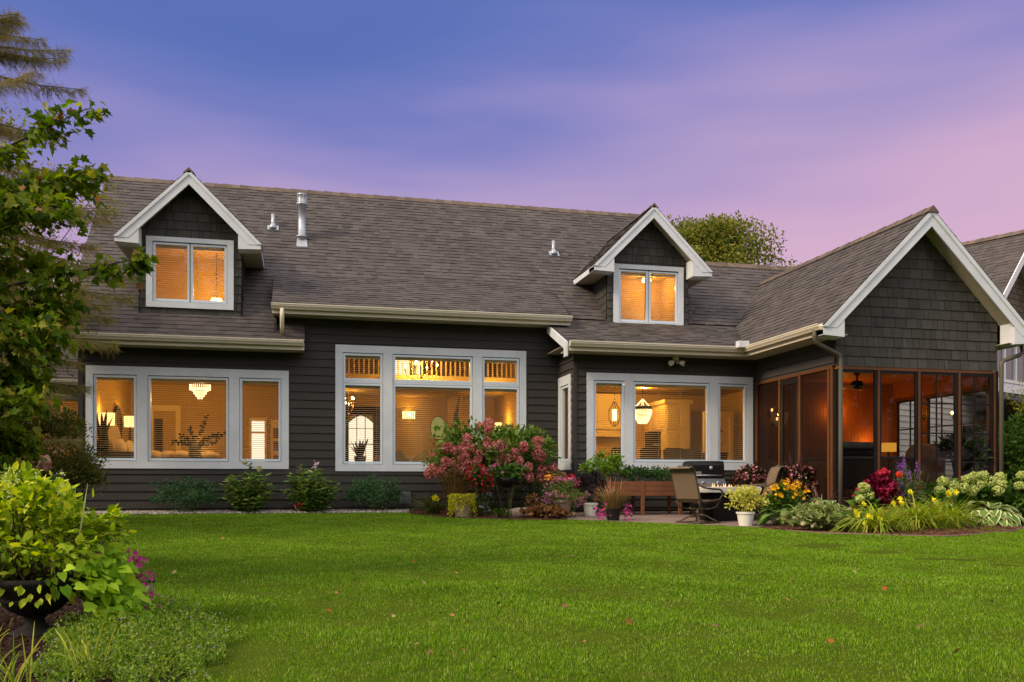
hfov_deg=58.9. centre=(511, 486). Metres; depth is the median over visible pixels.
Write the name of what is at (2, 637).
grass tuft
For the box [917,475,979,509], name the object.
lime hydrangea
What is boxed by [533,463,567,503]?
hydrangea
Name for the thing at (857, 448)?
porch sofa
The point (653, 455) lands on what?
dining chair
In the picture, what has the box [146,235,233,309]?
window
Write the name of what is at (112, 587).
sweet potato vine
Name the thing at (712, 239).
birch tree
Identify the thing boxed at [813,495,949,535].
daylily clump
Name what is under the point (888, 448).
porch table lamp
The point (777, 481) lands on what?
swivel patio chair
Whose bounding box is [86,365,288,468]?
window
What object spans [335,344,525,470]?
window
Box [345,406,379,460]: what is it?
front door
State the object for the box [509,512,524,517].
boulder
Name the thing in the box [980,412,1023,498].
hedge shrub
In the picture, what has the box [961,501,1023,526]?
variegated hosta
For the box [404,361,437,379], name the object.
candle chandelier
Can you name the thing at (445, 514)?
bark mulch
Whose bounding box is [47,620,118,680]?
grass tuft
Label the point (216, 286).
ceiling lamp
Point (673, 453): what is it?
dining chair
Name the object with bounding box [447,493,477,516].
creeping jenny pot
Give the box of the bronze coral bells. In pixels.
[519,503,574,517]
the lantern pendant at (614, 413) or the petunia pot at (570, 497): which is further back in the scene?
the lantern pendant at (614, 413)
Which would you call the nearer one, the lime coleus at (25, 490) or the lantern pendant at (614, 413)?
the lime coleus at (25, 490)
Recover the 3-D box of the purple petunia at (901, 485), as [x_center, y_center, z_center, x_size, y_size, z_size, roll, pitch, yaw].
[6.973,0.208,16.638,0.454,0.970,0.374,0,0,25]
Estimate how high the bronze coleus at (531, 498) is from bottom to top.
0.508 m
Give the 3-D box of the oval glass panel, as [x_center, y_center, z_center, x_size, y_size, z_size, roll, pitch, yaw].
[-1.975,-0.910,24.184,0.421,1.920,0.027,0,0,-13]
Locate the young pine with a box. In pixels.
[1004,377,1023,436]
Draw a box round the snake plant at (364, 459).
[349,439,367,460]
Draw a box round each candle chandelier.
[345,392,354,415]
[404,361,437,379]
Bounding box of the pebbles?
[85,509,409,513]
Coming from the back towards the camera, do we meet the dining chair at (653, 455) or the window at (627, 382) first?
the dining chair at (653, 455)
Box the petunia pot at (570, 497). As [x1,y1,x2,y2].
[535,475,589,516]
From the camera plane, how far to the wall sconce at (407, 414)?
26.45 m
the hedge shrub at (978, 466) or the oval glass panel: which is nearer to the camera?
the hedge shrub at (978, 466)
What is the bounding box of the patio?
[553,511,785,527]
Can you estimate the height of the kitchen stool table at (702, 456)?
0.880 m
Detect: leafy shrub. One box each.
[218,460,277,512]
[279,460,341,511]
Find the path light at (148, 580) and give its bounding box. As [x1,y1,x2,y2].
[146,578,154,597]
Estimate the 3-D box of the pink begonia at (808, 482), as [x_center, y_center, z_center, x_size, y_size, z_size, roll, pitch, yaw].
[5.742,0.078,18.282,0.768,1.117,0.695,0,0,-13]
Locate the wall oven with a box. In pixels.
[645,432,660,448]
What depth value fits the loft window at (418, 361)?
26.23 m
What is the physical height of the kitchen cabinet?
2.420 m
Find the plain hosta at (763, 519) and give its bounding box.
[753,504,792,525]
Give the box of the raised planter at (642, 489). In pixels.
[594,481,681,514]
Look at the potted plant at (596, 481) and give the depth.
18.26 m
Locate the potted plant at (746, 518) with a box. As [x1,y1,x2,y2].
[724,484,769,525]
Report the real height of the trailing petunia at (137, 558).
0.500 m
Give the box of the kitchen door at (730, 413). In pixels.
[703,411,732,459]
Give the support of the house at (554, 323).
on the ground at (624, 645)
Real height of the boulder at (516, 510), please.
0.257 m
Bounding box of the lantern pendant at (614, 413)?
[608,387,620,426]
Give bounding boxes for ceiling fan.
[843,373,888,390]
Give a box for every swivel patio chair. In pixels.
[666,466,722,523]
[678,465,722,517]
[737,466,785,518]
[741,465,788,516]
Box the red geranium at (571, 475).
[566,474,581,515]
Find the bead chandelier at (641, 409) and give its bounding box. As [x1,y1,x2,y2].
[635,387,651,423]
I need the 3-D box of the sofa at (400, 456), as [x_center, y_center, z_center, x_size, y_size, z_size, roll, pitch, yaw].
[-2.321,-0.447,21.719,1.900,0.854,0.750,0,0,-13]
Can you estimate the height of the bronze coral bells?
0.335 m
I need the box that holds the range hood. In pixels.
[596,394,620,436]
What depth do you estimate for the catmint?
4.64 m
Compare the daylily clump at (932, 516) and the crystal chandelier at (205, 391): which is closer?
the daylily clump at (932, 516)
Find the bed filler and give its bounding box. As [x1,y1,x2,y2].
[911,488,963,512]
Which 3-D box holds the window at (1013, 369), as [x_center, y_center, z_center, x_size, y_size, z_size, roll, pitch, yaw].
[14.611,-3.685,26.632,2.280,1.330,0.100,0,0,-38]
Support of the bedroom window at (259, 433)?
in the house at (554, 323)
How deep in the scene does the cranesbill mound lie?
14.86 m
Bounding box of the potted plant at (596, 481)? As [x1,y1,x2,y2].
[575,470,606,515]
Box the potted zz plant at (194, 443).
[171,415,225,457]
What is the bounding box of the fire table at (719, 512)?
[698,483,760,520]
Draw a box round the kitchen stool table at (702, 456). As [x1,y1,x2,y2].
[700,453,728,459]
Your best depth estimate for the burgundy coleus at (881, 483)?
16.30 m
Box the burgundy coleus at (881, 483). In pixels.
[851,468,904,514]
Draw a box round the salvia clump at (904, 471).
[890,458,928,510]
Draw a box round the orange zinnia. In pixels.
[535,473,558,505]
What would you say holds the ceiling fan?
hanging from the house at (554, 323)
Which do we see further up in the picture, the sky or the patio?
the sky
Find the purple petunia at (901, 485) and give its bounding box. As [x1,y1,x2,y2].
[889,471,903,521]
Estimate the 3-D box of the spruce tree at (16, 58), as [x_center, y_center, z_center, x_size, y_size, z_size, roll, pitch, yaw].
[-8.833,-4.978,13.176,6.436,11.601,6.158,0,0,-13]
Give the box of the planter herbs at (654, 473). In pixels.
[645,463,671,481]
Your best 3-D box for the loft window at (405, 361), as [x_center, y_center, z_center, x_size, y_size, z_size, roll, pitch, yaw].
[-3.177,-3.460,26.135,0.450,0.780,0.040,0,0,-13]
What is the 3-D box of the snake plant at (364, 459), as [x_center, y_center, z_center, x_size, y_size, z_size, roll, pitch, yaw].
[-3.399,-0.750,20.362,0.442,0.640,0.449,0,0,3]
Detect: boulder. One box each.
[505,507,534,516]
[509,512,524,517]
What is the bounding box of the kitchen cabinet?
[642,399,692,458]
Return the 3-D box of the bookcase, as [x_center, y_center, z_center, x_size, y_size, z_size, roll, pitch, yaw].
[-6.047,-0.835,24.075,0.680,1.830,0.260,0,0,-13]
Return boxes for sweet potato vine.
[57,543,161,636]
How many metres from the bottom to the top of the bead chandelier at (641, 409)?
1.092 m
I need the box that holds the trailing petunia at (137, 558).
[126,549,167,611]
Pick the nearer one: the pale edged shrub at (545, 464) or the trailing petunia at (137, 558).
the trailing petunia at (137, 558)
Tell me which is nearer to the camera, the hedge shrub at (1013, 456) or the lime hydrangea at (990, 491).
the lime hydrangea at (990, 491)
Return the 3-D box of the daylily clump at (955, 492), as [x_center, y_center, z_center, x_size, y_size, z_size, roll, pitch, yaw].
[7.454,0.381,15.621,2.110,0.680,2.284,0,0,-3]
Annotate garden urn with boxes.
[0,572,86,636]
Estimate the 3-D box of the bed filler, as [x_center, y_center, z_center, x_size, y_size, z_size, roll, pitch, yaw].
[7.927,0.384,16.862,1.068,0.712,0.875,0,0,-13]
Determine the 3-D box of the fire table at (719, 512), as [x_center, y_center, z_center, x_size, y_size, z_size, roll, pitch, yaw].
[4.031,0.291,17.277,1.160,0.705,0.760,0,0,-20]
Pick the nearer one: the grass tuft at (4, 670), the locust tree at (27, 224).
the grass tuft at (4, 670)
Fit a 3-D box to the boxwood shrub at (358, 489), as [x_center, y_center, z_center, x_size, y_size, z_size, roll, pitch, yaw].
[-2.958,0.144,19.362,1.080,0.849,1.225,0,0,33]
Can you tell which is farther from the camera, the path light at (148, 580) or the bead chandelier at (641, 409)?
the bead chandelier at (641, 409)
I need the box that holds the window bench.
[97,451,133,460]
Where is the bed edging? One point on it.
(910, 535)
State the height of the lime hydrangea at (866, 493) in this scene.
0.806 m
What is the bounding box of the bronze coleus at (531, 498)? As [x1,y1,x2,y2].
[522,491,541,506]
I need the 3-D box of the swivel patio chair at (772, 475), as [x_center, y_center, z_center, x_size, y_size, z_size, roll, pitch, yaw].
[4.847,0.124,17.801,0.882,1.041,0.684,0,0,0]
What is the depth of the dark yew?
19.69 m
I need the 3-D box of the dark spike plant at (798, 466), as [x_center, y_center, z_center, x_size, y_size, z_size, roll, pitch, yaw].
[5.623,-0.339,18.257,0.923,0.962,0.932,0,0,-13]
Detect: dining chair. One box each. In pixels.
[611,447,620,456]
[640,448,660,458]
[663,448,684,459]
[684,449,701,459]
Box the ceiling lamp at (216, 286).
[211,254,222,300]
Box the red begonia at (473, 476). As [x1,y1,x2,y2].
[463,463,494,516]
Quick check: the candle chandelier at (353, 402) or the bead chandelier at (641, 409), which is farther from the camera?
the candle chandelier at (353, 402)
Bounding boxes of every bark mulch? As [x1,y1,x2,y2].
[0,547,195,681]
[408,509,572,519]
[760,521,1023,535]
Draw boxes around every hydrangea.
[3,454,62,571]
[421,415,561,513]
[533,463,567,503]
[846,481,882,513]
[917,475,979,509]
[957,470,1007,509]
[991,471,1023,517]
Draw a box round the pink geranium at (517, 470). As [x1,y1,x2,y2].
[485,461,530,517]
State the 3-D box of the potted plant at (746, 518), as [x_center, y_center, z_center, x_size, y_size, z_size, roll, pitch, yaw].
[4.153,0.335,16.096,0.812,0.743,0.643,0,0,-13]
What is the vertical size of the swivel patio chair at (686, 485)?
1.041 m
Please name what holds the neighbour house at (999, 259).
on the ground at (624, 645)
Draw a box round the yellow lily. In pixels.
[846,509,887,531]
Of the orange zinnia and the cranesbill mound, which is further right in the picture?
the cranesbill mound
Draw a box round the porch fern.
[932,428,993,475]
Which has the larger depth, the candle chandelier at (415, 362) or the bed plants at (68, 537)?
the candle chandelier at (415, 362)
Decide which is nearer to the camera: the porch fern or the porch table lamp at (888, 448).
the porch fern
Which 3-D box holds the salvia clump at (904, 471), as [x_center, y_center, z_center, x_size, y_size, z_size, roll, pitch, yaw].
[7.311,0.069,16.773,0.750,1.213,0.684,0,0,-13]
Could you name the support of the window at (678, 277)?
in the house at (554, 323)
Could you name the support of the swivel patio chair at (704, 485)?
on the patio
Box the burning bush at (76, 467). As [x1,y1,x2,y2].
[11,403,110,504]
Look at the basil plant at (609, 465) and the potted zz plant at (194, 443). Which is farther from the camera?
the potted zz plant at (194, 443)
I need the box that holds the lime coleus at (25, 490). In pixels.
[0,460,136,608]
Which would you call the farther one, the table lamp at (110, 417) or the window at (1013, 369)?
the window at (1013, 369)
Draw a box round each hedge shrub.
[962,407,1023,492]
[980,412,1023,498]
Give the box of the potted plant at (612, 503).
[588,477,636,520]
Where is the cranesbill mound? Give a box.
[775,499,863,530]
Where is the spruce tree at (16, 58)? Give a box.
[0,5,140,452]
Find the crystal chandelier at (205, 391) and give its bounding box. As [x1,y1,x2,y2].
[189,383,210,399]
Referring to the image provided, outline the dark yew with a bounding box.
[511,471,554,505]
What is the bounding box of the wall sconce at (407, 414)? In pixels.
[401,411,415,418]
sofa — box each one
[374,450,428,461]
[843,442,872,455]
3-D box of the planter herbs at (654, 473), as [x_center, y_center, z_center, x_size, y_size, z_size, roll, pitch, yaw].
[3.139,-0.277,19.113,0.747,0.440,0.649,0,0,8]
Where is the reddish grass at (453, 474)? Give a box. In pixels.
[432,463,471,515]
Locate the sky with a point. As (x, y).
(831, 124)
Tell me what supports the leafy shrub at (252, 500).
on the pebbles
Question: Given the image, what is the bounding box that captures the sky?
[0,0,1023,295]
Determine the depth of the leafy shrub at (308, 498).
18.82 m
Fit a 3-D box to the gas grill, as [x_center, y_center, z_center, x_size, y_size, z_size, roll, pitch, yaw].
[4.071,0.050,19.223,1.104,1.158,0.571,0,0,-16]
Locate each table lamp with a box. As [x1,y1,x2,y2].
[98,413,114,439]
[124,416,133,440]
[881,443,895,456]
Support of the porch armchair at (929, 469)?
on the house at (554, 323)
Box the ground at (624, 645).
[106,511,1023,681]
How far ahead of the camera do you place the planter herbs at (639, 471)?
18.91 m
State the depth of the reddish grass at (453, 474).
18.00 m
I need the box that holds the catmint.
[23,590,247,681]
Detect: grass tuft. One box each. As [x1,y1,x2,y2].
[0,619,20,660]
[0,621,50,681]
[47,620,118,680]
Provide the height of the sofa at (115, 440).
1.320 m
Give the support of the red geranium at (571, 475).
on the patio
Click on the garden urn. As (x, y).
(30, 612)
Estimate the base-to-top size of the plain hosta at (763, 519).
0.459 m
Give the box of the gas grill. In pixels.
[682,461,731,514]
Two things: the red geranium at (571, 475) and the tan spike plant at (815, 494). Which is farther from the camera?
the red geranium at (571, 475)
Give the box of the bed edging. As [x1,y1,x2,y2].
[785,527,1023,536]
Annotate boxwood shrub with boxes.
[148,475,221,512]
[342,474,405,509]
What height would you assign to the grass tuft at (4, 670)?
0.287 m
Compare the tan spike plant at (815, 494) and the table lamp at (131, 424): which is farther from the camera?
the table lamp at (131, 424)
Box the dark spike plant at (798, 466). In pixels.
[770,447,818,487]
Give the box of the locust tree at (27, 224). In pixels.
[0,98,126,375]
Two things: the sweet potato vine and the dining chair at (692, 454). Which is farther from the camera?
the dining chair at (692, 454)
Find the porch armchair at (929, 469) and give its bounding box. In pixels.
[905,444,945,489]
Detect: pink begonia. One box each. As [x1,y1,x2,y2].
[729,462,767,513]
[780,463,818,504]
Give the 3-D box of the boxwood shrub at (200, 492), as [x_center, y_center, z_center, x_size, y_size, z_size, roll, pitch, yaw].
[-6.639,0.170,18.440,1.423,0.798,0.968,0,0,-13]
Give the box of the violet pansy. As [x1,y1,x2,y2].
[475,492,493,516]
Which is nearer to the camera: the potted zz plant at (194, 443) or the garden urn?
the garden urn
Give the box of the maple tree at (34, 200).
[0,98,160,486]
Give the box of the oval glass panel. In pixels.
[430,416,445,439]
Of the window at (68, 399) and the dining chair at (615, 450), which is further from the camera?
the dining chair at (615, 450)
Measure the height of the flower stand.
1.539 m
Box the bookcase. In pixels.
[271,420,280,461]
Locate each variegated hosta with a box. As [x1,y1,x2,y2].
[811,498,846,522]
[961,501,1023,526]
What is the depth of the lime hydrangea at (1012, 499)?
17.39 m
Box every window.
[28,390,77,475]
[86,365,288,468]
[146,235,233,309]
[249,418,266,461]
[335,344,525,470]
[395,360,409,374]
[415,361,419,374]
[558,374,571,469]
[586,372,752,469]
[613,263,683,324]
[997,346,1023,385]
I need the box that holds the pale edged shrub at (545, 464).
[523,458,559,506]
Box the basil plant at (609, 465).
[577,449,629,480]
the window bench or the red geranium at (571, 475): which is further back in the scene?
the window bench
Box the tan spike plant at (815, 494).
[804,487,848,507]
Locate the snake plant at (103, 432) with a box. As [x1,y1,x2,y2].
[97,410,112,450]
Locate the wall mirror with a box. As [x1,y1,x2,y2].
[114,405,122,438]
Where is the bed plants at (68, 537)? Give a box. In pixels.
[4,507,124,561]
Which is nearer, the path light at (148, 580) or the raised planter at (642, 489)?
the path light at (148, 580)
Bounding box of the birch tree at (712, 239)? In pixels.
[667,210,801,266]
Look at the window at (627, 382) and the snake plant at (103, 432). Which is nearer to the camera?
the snake plant at (103, 432)
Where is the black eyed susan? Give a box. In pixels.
[753,478,809,522]
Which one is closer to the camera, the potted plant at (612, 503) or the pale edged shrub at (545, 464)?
the potted plant at (612, 503)
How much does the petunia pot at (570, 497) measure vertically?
0.843 m
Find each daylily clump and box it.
[407,488,447,513]
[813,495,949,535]
[845,489,1004,531]
[903,489,1013,529]
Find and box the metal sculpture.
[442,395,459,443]
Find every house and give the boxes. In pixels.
[0,167,1023,515]
[900,229,1023,493]
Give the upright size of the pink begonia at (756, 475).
1.126 m
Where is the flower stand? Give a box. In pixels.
[496,442,519,517]
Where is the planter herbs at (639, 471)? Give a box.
[616,464,649,480]

